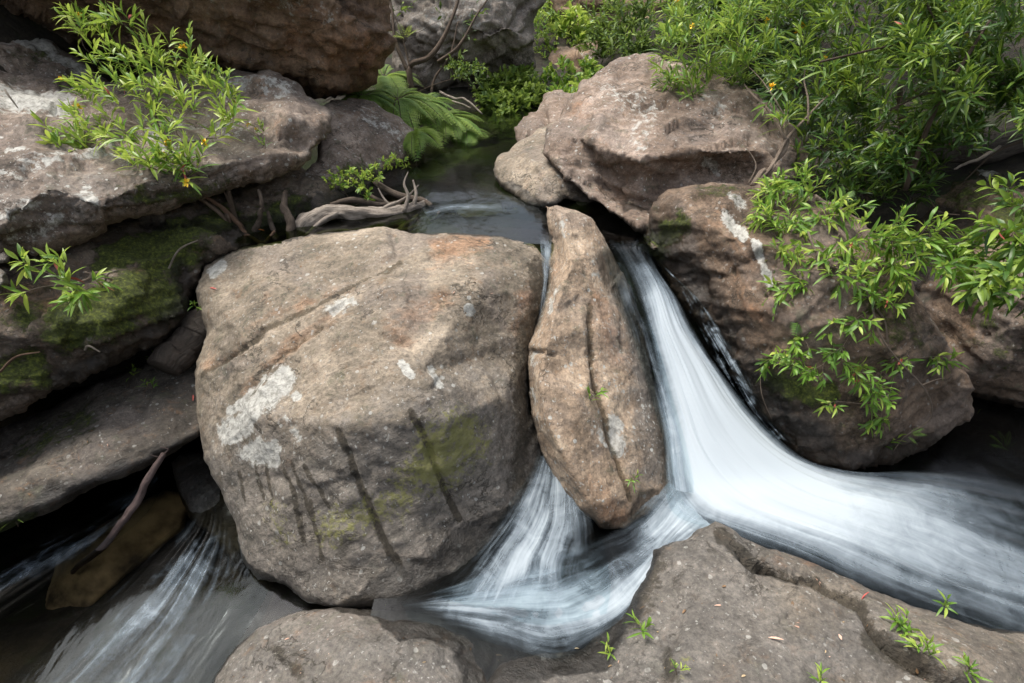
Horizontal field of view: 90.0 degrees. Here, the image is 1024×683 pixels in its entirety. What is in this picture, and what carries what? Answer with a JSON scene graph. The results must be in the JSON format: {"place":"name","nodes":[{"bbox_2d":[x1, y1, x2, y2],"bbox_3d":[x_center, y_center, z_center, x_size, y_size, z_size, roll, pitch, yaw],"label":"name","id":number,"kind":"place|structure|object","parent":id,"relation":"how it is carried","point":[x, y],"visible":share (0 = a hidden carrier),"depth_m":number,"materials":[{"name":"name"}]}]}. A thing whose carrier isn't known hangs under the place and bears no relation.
{"place":"outdoors","nodes":[
{"label":"outdoors","id":0,"kind":"place"},
{"bbox_2d":[279,190,295,230],"bbox_3d":[-1.813,-0.995,4.146,0.097,0.398,0.287,-12,35,-17],"label":"stick","id":1,"kind":"object","parent":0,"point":[288,217],"visible":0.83,"depth_m":4.13,"materials":[{"name":"brown wood"}]},
{"bbox_2d":[235,109,650,243],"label":"pool water","id":2,"kind":"structure","parent":0,"point":[460,189],"depth_m":4.68,"materials":[{"name":"liquid"}]},
{"bbox_2d":[267,211,275,230],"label":"stick","id":3,"kind":"object","parent":2,"relation":"in","point":[271,224],"visible":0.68,"depth_m":4.13,"materials":[{"name":"brown wood"}]},
{"bbox_2d":[306,98,423,193],"bbox_3d":[-1.954,-2.034,5.681,1.339,1.053,3.340,10,34,14],"label":"boulder","id":4,"kind":"object","parent":2,"relation":"in","point":[363,134],"visible":0.48,"depth_m":5.43,"materials":[{"name":"grey stone"}]},
{"bbox_2d":[323,89,399,111],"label":"fern","id":5,"kind":"object","parent":4,"relation":"on","point":[362,94],"visible":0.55,"depth_m":6.31,"materials":[{"name":"green plant"}]},
{"bbox_2d":[369,88,446,129],"bbox_3d":[-1.451,-2.954,6.582,1.367,0.448,1.035,24,40,32],"label":"fern","id":6,"kind":"object","parent":4,"relation":"on","point":[409,101],"visible":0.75,"depth_m":6.43,"materials":[{"name":"green plant"}]},
{"bbox_2d":[402,122,450,163],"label":"fern","id":7,"kind":"object","parent":4,"relation":"attached to","point":[413,142],"visible":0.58,"depth_m":5.96,"materials":[{"name":"green plant"}]},
{"bbox_2d":[397,93,459,130],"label":"fern","id":8,"kind":"object","parent":4,"relation":"on","point":[427,121],"visible":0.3,"depth_m":6.65,"materials":[{"name":"green plant"}]},
{"bbox_2d":[442,99,470,108],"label":"stick","id":9,"kind":"object","parent":8,"relation":"on","point":[459,103],"visible":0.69,"depth_m":6.96,"materials":[{"name":"wood"}]},
{"bbox_2d":[321,151,410,204],"bbox_3d":[-1.248,-1.533,4.823,0.468,0.410,1.064,23,39,31],"label":"bush","id":10,"kind":"object","parent":2,"relation":"on","point":[351,170],"visible":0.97,"depth_m":4.62,"materials":[{"name":"green plant"}]},
{"bbox_2d":[369,194,384,201],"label":"stick","id":11,"kind":"object","parent":2,"relation":"in","point":[377,199],"visible":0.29,"depth_m":4.75,"materials":[{"name":"brown wood"}]},
{"bbox_2d":[409,105,485,143],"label":"fern","id":12,"kind":"object","parent":2,"relation":"on","point":[446,128],"visible":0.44,"depth_m":6.78,"materials":[{"name":"green plant"}]},
{"bbox_2d":[514,89,571,141],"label":"boulder","id":13,"kind":"object","parent":2,"relation":"in","point":[553,104],"visible":0.27,"depth_m":6.70,"materials":[{"name":"beige stone"}]},
{"bbox_2d":[493,121,594,207],"bbox_3d":[0.450,-1.981,5.585,1.290,0.607,2.593,0,33,0],"label":"boulder","id":14,"kind":"object","parent":2,"relation":"in","point":[526,171],"visible":0.48,"depth_m":4.85,"materials":[{"name":"brown stone"}]},
{"bbox_2d":[644,233,658,249],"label":"stone","id":15,"kind":"object","parent":2,"relation":"in","point":[653,245],"visible":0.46,"depth_m":3.92,"materials":[{"name":"beige stone"}]},
{"bbox_2d":[543,52,807,233],"bbox_3d":[1.604,-2.007,5.160,2.516,1.479,3.402,15,36,22],"label":"boulder","id":16,"kind":"object","parent":2,"relation":"in","point":[597,148],"visible":0.83,"depth_m":4.49,"materials":[{"name":"beige stone"}]},
{"bbox_2d":[645,0,849,185],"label":"lance leaved shrub","id":17,"kind":"object","parent":16,"relation":"on","point":[735,16],"visible":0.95,"depth_m":4.66,"materials":[{"name":"green plant"}]},
{"bbox_2d":[0,0,1023,682],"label":"ground","id":18,"kind":"structure","parent":0,"point":[200,596],"depth_m":3.58,"materials":[{"name":"black soil"}]},
{"bbox_2d":[0,360,199,532],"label":"bank slab","id":19,"kind":"structure","parent":18,"relation":"on","point":[133,431],"depth_m":3.37,"materials":[{"name":"grey stone"}]},
{"bbox_2d":[126,364,139,380],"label":"seedling","id":20,"kind":"object","parent":19,"relation":"on","point":[132,371],"visible":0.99,"depth_m":3.81,"materials":[{"name":"green plant"}]},
{"bbox_2d":[137,377,157,388],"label":"seedling","id":21,"kind":"object","parent":19,"relation":"on","point":[151,382],"visible":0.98,"depth_m":3.63,"materials":[{"name":"green plant"}]},
{"bbox_2d":[147,306,206,376],"bbox_3d":[-2.391,-0.007,3.758,0.291,0.379,0.564,14,36,21],"label":"wedged stone","id":22,"kind":"object","parent":19,"relation":"on","point":[177,352],"visible":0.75,"depth_m":3.66,"materials":[{"name":"brown dark rock"}]},
{"bbox_2d":[187,300,201,316],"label":"seedling","id":23,"kind":"object","parent":22,"relation":"on","point":[197,308],"visible":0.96,"depth_m":3.69,"materials":[{"name":"green plant"}]},
{"bbox_2d":[45,490,186,609],"bbox_3d":[-2.870,1.565,3.774,1.085,0.759,0.703,-26,41,-34],"label":"stone","id":24,"kind":"object","parent":18,"relation":"on","point":[153,525],"visible":0.84,"depth_m":3.53,"materials":[{"name":"brown stone"}]},
{"bbox_2d":[0,168,344,420],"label":"mossy bank rock","id":25,"kind":"object","parent":18,"relation":"on","point":[146,308],"visible":0.75,"depth_m":3.45,"materials":[{"name":"grey stone"}]},
{"bbox_2d":[0,269,9,290],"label":"stone","id":26,"kind":"object","parent":25,"relation":"on","point":[4,280],"visible":0.97,"depth_m":2.97,"materials":[{"name":"grey stone"}]},
{"bbox_2d":[0,251,9,263],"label":"stone","id":27,"kind":"object","parent":26,"relation":"on","point":[4,257],"visible":0.94,"depth_m":3.04,"materials":[{"name":"grey stone"}]},
{"bbox_2d":[0,351,39,372],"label":"root","id":28,"kind":"object","parent":25,"relation":"on","point":[9,362],"visible":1,"depth_m":2.98,"materials":[{"name":"brown wood"}]},
{"bbox_2d":[0,243,122,315],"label":"sprig","id":29,"kind":"object","parent":25,"relation":"on","point":[78,291],"visible":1,"depth_m":2.96,"materials":[{"name":"green plant"}]},
{"bbox_2d":[84,345,99,352],"bbox_3d":[-2.623,0.044,3.190,0.101,0.052,0.013,2,33,3],"label":"root","id":30,"kind":"object","parent":25,"relation":"attached to","point":[87,346],"visible":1,"depth_m":3.19,"materials":[{"name":"wood"}]},
{"bbox_2d":[103,270,117,288],"bbox_3d":[-2.589,-0.397,3.301,0.121,0.115,0.018,-24,40,-32],"label":"root","id":31,"kind":"object","parent":25,"relation":"on","point":[107,274],"visible":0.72,"depth_m":3.28,"materials":[{"name":"brown wood"}]},
{"bbox_2d":[0,69,331,257],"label":"rock ledge","id":32,"kind":"object","parent":25,"relation":"on","point":[77,182],"visible":0.75,"depth_m":3.77,"materials":[{"name":"grey stone"}]},
{"bbox_2d":[4,89,17,107],"bbox_3d":[-3.473,-1.681,3.546,0.118,0.113,0.019,23,40,31],"label":"root","id":33,"kind":"object","parent":32,"relation":"on","point":[8,95],"visible":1,"depth_m":3.53,"materials":[{"name":"grey wood"}]},
{"bbox_2d":[0,38,108,87],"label":"rock ledge","id":34,"kind":"object","parent":32,"relation":"on","point":[46,57],"visible":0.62,"depth_m":4.82,"materials":[{"name":"grey stone"}]},
{"bbox_2d":[29,0,256,222],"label":"flowering shrub","id":35,"kind":"object","parent":32,"relation":"on","point":[191,66],"visible":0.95,"depth_m":3.86,"materials":[{"name":"green plant"}]},
{"bbox_2d":[205,197,246,232],"bbox_3d":[-2.211,-0.976,4.019,0.291,0.366,0.086,0,33,0],"label":"stick","id":36,"kind":"object","parent":35,"relation":"attached to","point":[238,223],"visible":0.84,"depth_m":4.02,"materials":[{"name":"brown wood"}]},
{"bbox_2d":[246,118,271,148],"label":"sprig","id":37,"kind":"object","parent":32,"relation":"on","point":[260,126],"visible":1,"depth_m":4.17,"materials":[{"name":"green plant"}]},
{"bbox_2d":[168,240,197,268],"bbox_3d":[-2.381,-0.627,3.703,0.253,0.189,0.021,-17,37,-24],"label":"root","id":38,"kind":"object","parent":25,"relation":"on","point":[174,256],"visible":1,"depth_m":3.68,"materials":[{"name":"wood"}]},
{"bbox_2d":[251,189,263,231],"bbox_3d":[-2.062,-0.954,4.096,0.228,0.475,0.119,-20,38,-27],"label":"stick","id":39,"kind":"object","parent":25,"relation":"on","point":[256,226],"visible":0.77,"depth_m":4.05,"materials":[{"name":"brown wood"}]},
{"bbox_2d":[0,0,396,98],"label":"overhanging rock","id":40,"kind":"object","parent":18,"relation":"on","point":[322,49],"visible":0.81,"depth_m":4.98,"materials":[{"name":"brown stone"}]},
{"bbox_2d":[171,450,240,568],"bbox_3d":[-2.199,1.190,3.838,0.406,0.546,1.227,-25,41,-33],"label":"stone","id":41,"kind":"object","parent":18,"relation":"on","point":[201,497],"visible":0.66,"depth_m":3.58,"materials":[{"name":"grey stone"}]},
{"bbox_2d":[213,607,486,682],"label":"foreground rock","id":42,"kind":"object","parent":18,"relation":"on","point":[384,652],"visible":0.89,"depth_m":2.47,"materials":[{"name":"grey stone"}]},
{"bbox_2d":[195,226,547,608],"bbox_3d":[-1.203,0.550,3.902,2.956,2.389,2.848,0,33,0],"label":"boulder","id":43,"kind":"object","parent":18,"relation":"on","point":[358,453],"visible":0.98,"depth_m":3.03,"materials":[{"name":"stone"}]},
{"bbox_2d":[244,230,275,243],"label":"stick","id":44,"kind":"object","parent":43,"relation":"on","point":[273,232],"visible":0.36,"depth_m":4.04,"materials":[{"name":"brown wood"}]},
{"bbox_2d":[295,172,426,226],"bbox_3d":[-1.307,-1.144,4.396,1.258,0.449,0.244,-16,36,-22],"label":"driftwood","id":45,"kind":"object","parent":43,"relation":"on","point":[321,215],"visible":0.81,"depth_m":4.33,"materials":[{"name":"wood"}]},
{"bbox_2d":[330,197,409,206],"bbox_3d":[-1.265,-1.255,4.587,0.696,0.104,0.073,-8,34,-12],"label":"stick","id":46,"kind":"object","parent":45,"relation":"on","point":[342,201],"visible":0.71,"depth_m":4.55,"materials":[{"name":"brown wood"}]},
{"bbox_2d":[383,185,418,207],"bbox_3d":[-1.062,-1.200,4.484,0.612,0.230,0.068,-23,39,-31],"label":"stick","id":47,"kind":"object","parent":45,"relation":"on","point":[399,201],"visible":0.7,"depth_m":4.50,"materials":[{"name":"wood"}]},
{"bbox_2d":[373,180,433,207],"bbox_3d":[-1.020,-1.371,4.741,0.737,0.147,0.118,19,38,27],"label":"stick","id":48,"kind":"object","parent":45,"relation":"on","point":[390,191],"visible":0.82,"depth_m":4.72,"materials":[{"name":"wood"}]},
{"bbox_2d":[367,64,424,97],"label":"fern","id":49,"kind":"object","parent":18,"relation":"on","point":[391,81],"visible":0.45,"depth_m":7.10,"materials":[{"name":"green plant"}]},
{"bbox_2d":[391,23,416,41],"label":"sprig","id":50,"kind":"object","parent":18,"relation":"on","point":[406,34],"visible":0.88,"depth_m":7.12,"materials":[{"name":"green plant"}]},
{"bbox_2d":[389,0,488,98],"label":"bare shrub","id":51,"kind":"object","parent":18,"relation":"on","point":[418,61],"visible":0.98,"depth_m":7.09,"materials":[{"name":"brown plant"}]},
{"bbox_2d":[405,77,481,99],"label":"cliff block","id":52,"kind":"structure","parent":18,"relation":"on","point":[462,83],"depth_m":10.28,"materials":[{"name":"grey stone"}]},
{"bbox_2d":[440,54,488,89],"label":"bush","id":53,"kind":"object","parent":52,"relation":"on","point":[463,68],"visible":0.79,"depth_m":8.43,"materials":[{"name":"green plant"}]},
{"bbox_2d":[389,0,545,91],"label":"cliff block","id":54,"kind":"structure","parent":52,"relation":"on","point":[503,32],"depth_m":9.10,"materials":[{"name":"grey stone"}]},
{"bbox_2d":[439,91,482,113],"bbox_3d":[-0.707,-3.294,7.052,0.794,0.234,0.062,22,39,30],"label":"stick","id":55,"kind":"object","parent":18,"relation":"on","point":[457,99],"visible":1,"depth_m":7.03,"materials":[{"name":"grey wood"}]},
{"bbox_2d":[471,62,547,114],"bbox_3d":[-0.008,-4.456,9.295,1.471,1.044,2.275,0,33,0],"label":"bush","id":56,"kind":"object","parent":18,"relation":"on","point":[499,93],"visible":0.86,"depth_m":9.10,"materials":[{"name":"green plant"}]},
{"bbox_2d":[533,0,596,57],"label":"tree","id":57,"kind":"object","parent":18,"relation":"on","point":[553,14],"visible":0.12,"depth_m":13.15,"materials":[{"name":"green plant"}]},
{"bbox_2d":[545,0,595,59],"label":"sapling","id":58,"kind":"object","parent":18,"relation":"on","point":[572,13],"visible":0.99,"depth_m":9.81,"materials":[{"name":"green plant"}]},
{"bbox_2d":[542,54,603,92],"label":"bush","id":59,"kind":"object","parent":18,"relation":"on","point":[589,68],"visible":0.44,"depth_m":9.17,"materials":[{"name":"green plant"}]},
{"bbox_2d":[548,41,597,72],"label":"cliff block","id":60,"kind":"structure","parent":18,"relation":"on","point":[567,51],"depth_m":12.82,"materials":[{"name":"beige stone"}]},
{"bbox_2d":[527,205,672,528],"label":"standing slab","id":61,"kind":"structure","parent":18,"relation":"on","point":[589,330],"depth_m":3.33,"materials":[{"name":"brown stone"}]},
{"bbox_2d":[545,249,549,275],"bbox_3d":[0.239,-0.463,3.757,0.109,0.385,0.753,1,33,2],"label":"waterfall film","id":62,"kind":"object","parent":61,"relation":"on","point":[547,252],"visible":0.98,"depth_m":3.82,"materials":[{"name":"liquid"}]},
{"bbox_2d":[585,386,608,400],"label":"seedling","id":63,"kind":"object","parent":61,"relation":"on","point":[598,393],"visible":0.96,"depth_m":3.14,"materials":[{"name":"green plant"}]},
{"bbox_2d":[625,469,640,492],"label":"seedling","id":64,"kind":"object","parent":61,"relation":"on","point":[633,481],"visible":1,"depth_m":3.15,"materials":[{"name":"green plant"}]},
{"bbox_2d":[545,0,670,30],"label":"bush","id":65,"kind":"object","parent":18,"relation":"on","point":[557,4],"depth_m":12.91,"materials":[{"name":"green plant"}]},
{"bbox_2d":[572,0,717,69],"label":"bush","id":66,"kind":"object","parent":18,"relation":"on","point":[608,40],"visible":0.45,"depth_m":10.62,"materials":[{"name":"green plant"}]},
{"bbox_2d":[661,0,831,93],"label":"shrub","id":67,"kind":"object","parent":18,"relation":"on","point":[760,20],"visible":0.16,"depth_m":7.97,"materials":[{"name":"green plant"}]},
{"bbox_2d":[487,521,1023,682],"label":"foreground rock","id":68,"kind":"object","parent":18,"relation":"on","point":[760,592],"visible":0.95,"depth_m":2.38,"materials":[{"name":"grey stone"}]},
{"bbox_2d":[597,632,615,659],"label":"seedling","id":69,"kind":"object","parent":68,"relation":"on","point":[609,650],"visible":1,"depth_m":2.38,"materials":[{"name":"green plant"}]},
{"bbox_2d":[625,610,654,638],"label":"seedling","id":70,"kind":"object","parent":68,"relation":"on","point":[642,627],"visible":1,"depth_m":2.43,"materials":[{"name":"green plant"}]},
{"bbox_2d":[670,659,690,674],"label":"seedling","id":71,"kind":"object","parent":68,"relation":"on","point":[683,668],"visible":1,"depth_m":2.16,"materials":[{"name":"green plant"}]},
{"bbox_2d":[807,663,829,682],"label":"seedling","id":72,"kind":"object","parent":68,"relation":"on","point":[821,672],"visible":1,"depth_m":2.09,"materials":[{"name":"green plant"}]},
{"bbox_2d":[880,602,929,646],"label":"seedling","id":73,"kind":"object","parent":68,"relation":"on","point":[906,629],"visible":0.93,"depth_m":2.35,"materials":[{"name":"green plant"}]},
{"bbox_2d":[894,630,945,667],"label":"seedling","id":74,"kind":"object","parent":68,"relation":"on","point":[912,642],"visible":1,"depth_m":2.21,"materials":[{"name":"green plant"}]},
{"bbox_2d":[934,589,956,617],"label":"seedling","id":75,"kind":"object","parent":68,"relation":"on","point":[945,604],"visible":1,"depth_m":2.43,"materials":[{"name":"green plant"}]},
{"bbox_2d":[953,651,991,682],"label":"seedling","id":76,"kind":"object","parent":68,"relation":"on","point":[966,660],"visible":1,"depth_m":2.15,"materials":[{"name":"green plant"}]},
{"bbox_2d":[631,182,974,470],"bbox_3d":[2.215,-0.098,4.163,2.777,2.225,2.017,22,39,30],"label":"boulder","id":77,"kind":"object","parent":18,"relation":"on","point":[714,257],"visible":0.78,"depth_m":3.38,"materials":[{"name":"brown stone"}]},
{"bbox_2d":[671,274,759,417],"bbox_3d":[1.483,0.041,3.643,0.181,0.887,1.476,-20,38,-27],"label":"waterfall film","id":78,"kind":"object","parent":77,"relation":"on","point":[730,360],"visible":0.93,"depth_m":3.53,"materials":[{"name":"liquid"}]},
{"bbox_2d":[790,301,801,338],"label":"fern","id":79,"kind":"object","parent":77,"relation":"on","point":[796,326],"visible":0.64,"depth_m":3.12,"materials":[{"name":"green plant"}]},
{"bbox_2d":[754,231,968,451],"bbox_3d":[2.153,0.125,3.147,1.163,1.298,0.663,15,36,21],"label":"trailing shrub","id":80,"kind":"object","parent":77,"relation":"on","point":[810,375],"visible":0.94,"depth_m":3.10,"materials":[{"name":"green plant"}]},
{"bbox_2d":[740,158,1023,318],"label":"trailing shrub","id":81,"kind":"object","parent":77,"relation":"on","point":[965,259],"visible":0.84,"depth_m":3.09,"materials":[{"name":"green plant"}]},
{"bbox_2d":[829,185,855,204],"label":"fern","id":82,"kind":"object","parent":81,"relation":"on","point":[850,194],"visible":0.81,"depth_m":3.39,"materials":[{"name":"green plant"}]},
{"bbox_2d":[950,171,1023,323],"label":"leafy branch","id":83,"kind":"object","parent":81,"relation":"attached to","point":[982,291],"visible":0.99,"depth_m":2.74,"materials":[{"name":"green plant"}]},
{"bbox_2d":[885,434,905,449],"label":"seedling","id":84,"kind":"object","parent":77,"relation":"on","point":[900,435],"visible":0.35,"depth_m":3.40,"materials":[{"name":"green plant"}]},
{"bbox_2d":[905,428,928,443],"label":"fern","id":85,"kind":"object","parent":77,"relation":"on","point":[918,431],"visible":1,"depth_m":3.31,"materials":[{"name":"green plant"}]},
{"bbox_2d":[747,0,987,142],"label":"shrub","id":86,"kind":"object","parent":18,"relation":"on","point":[789,24],"visible":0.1,"depth_m":6.82,"materials":[{"name":"green plant"}]},
{"bbox_2d":[749,0,990,190],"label":"lance leaved shrub","id":87,"kind":"object","parent":18,"relation":"on","point":[844,70],"visible":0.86,"depth_m":4.41,"materials":[{"name":"green plant"}]},
{"bbox_2d":[784,84,988,216],"bbox_3d":[3.288,-1.747,4.657,1.782,1.036,2.102,17,37,24],"label":"lance leaved shrub","id":88,"kind":"object","parent":18,"relation":"on","point":[847,166],"visible":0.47,"depth_m":4.42,"materials":[{"name":"green plant"}]},
{"bbox_2d":[835,69,1009,215],"bbox_3d":[3.508,-1.726,4.354,2.068,1.086,1.149,-13,35,-19],"label":"lance leaved shrub","id":89,"kind":"object","parent":18,"relation":"on","point":[906,146],"visible":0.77,"depth_m":4.05,"materials":[{"name":"green plant"}]},
{"bbox_2d":[862,0,1023,179],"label":"lance leaved shrub","id":90,"kind":"object","parent":18,"relation":"on","point":[932,56],"visible":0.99,"depth_m":3.85,"materials":[{"name":"green plant"}]},
{"bbox_2d":[871,89,1021,149],"bbox_3d":[5.174,-1.997,5.270,2.874,1.303,1.120,-7,34,-10],"label":"undergrowth bush","id":91,"kind":"object","parent":18,"relation":"on","point":[978,109],"visible":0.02,"depth_m":4.57,"materials":[{"name":"green plant"}]},
{"bbox_2d":[903,0,1020,98],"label":"shrub","id":92,"kind":"object","parent":18,"relation":"on","point":[952,62],"visible":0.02,"depth_m":5.73,"materials":[{"name":"green plant"}]},
{"bbox_2d":[903,169,1023,407],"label":"boulder","id":93,"kind":"object","parent":18,"relation":"on","point":[991,357],"visible":0.41,"depth_m":4.01,"materials":[{"name":"brown stone"}]},
{"bbox_2d":[954,145,1001,169],"bbox_3d":[3.756,-1.481,4.118,0.573,0.132,0.040,-15,36,-22],"label":"dead stick","id":94,"kind":"object","parent":93,"relation":"on","point":[986,154],"visible":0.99,"depth_m":4.11,"materials":[{"name":"brown wood"}]},
{"bbox_2d":[918,121,1023,177],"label":"dark log","id":95,"kind":"object","parent":18,"relation":"on","point":[1004,139],"visible":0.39,"depth_m":4.42,"materials":[{"name":"brown wood"}]},
{"bbox_2d":[370,368,1023,681],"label":"creek water","id":96,"kind":"structure","parent":0,"point":[969,475],"depth_m":2.95,"materials":[{"name":"grey liquid"}]},
{"bbox_2d":[482,466,569,598],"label":"swirling water","id":97,"kind":"structure","parent":96,"relation":"on","point":[515,567],"depth_m":2.97,"materials":[{"name":"white liquid"}]},
{"bbox_2d":[447,490,709,635],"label":"swirling water","id":98,"kind":"structure","parent":96,"relation":"on","point":[672,521],"depth_m":2.71,"materials":[{"name":"white liquid"}]},
{"bbox_2d":[644,269,1023,591],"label":"waterfall","id":99,"kind":"structure","parent":0,"point":[739,466],"depth_m":3.15,"materials":[{"name":"white liquid"}]},
{"bbox_2d":[662,389,686,491],"bbox_3d":[0.918,0.161,3.467,0.192,0.944,1.442,-6,34,-10],"label":"waterfall film","id":100,"kind":"object","parent":99,"relation":"on","point":[674,438],"visible":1,"depth_m":3.22,"materials":[{"name":"liquid"}]},
{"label":"stream water","id":101,"kind":"structure","parent":0,"visible":0},
{"bbox_2d":[70,447,168,574],"bbox_3d":[-2.534,1.142,3.297,0.803,0.776,0.182,-17,37,-25],"label":"sunken branch","id":102,"kind":"object","parent":101,"relation":"in","point":[124,519],"visible":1,"depth_m":3.26,"materials":[{"name":"brown wood"}]},
{"bbox_2d":[134,606,159,624],"bbox_3d":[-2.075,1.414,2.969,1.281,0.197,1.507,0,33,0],"label":"foam","id":103,"kind":"object","parent":101,"relation":"on","point":[153,612],"visible":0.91,"depth_m":2.91,"materials":[{"name":"liquid"}]},
{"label":"stone","id":104,"kind":"object","parent":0,"visible":0},
{"bbox_2d":[451,127,490,142],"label":"fern","id":105,"kind":"object","parent":104,"relation":"on","point":[469,136],"visible":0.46,"depth_m":6.85,"materials":[{"name":"green plant"}]}
]}

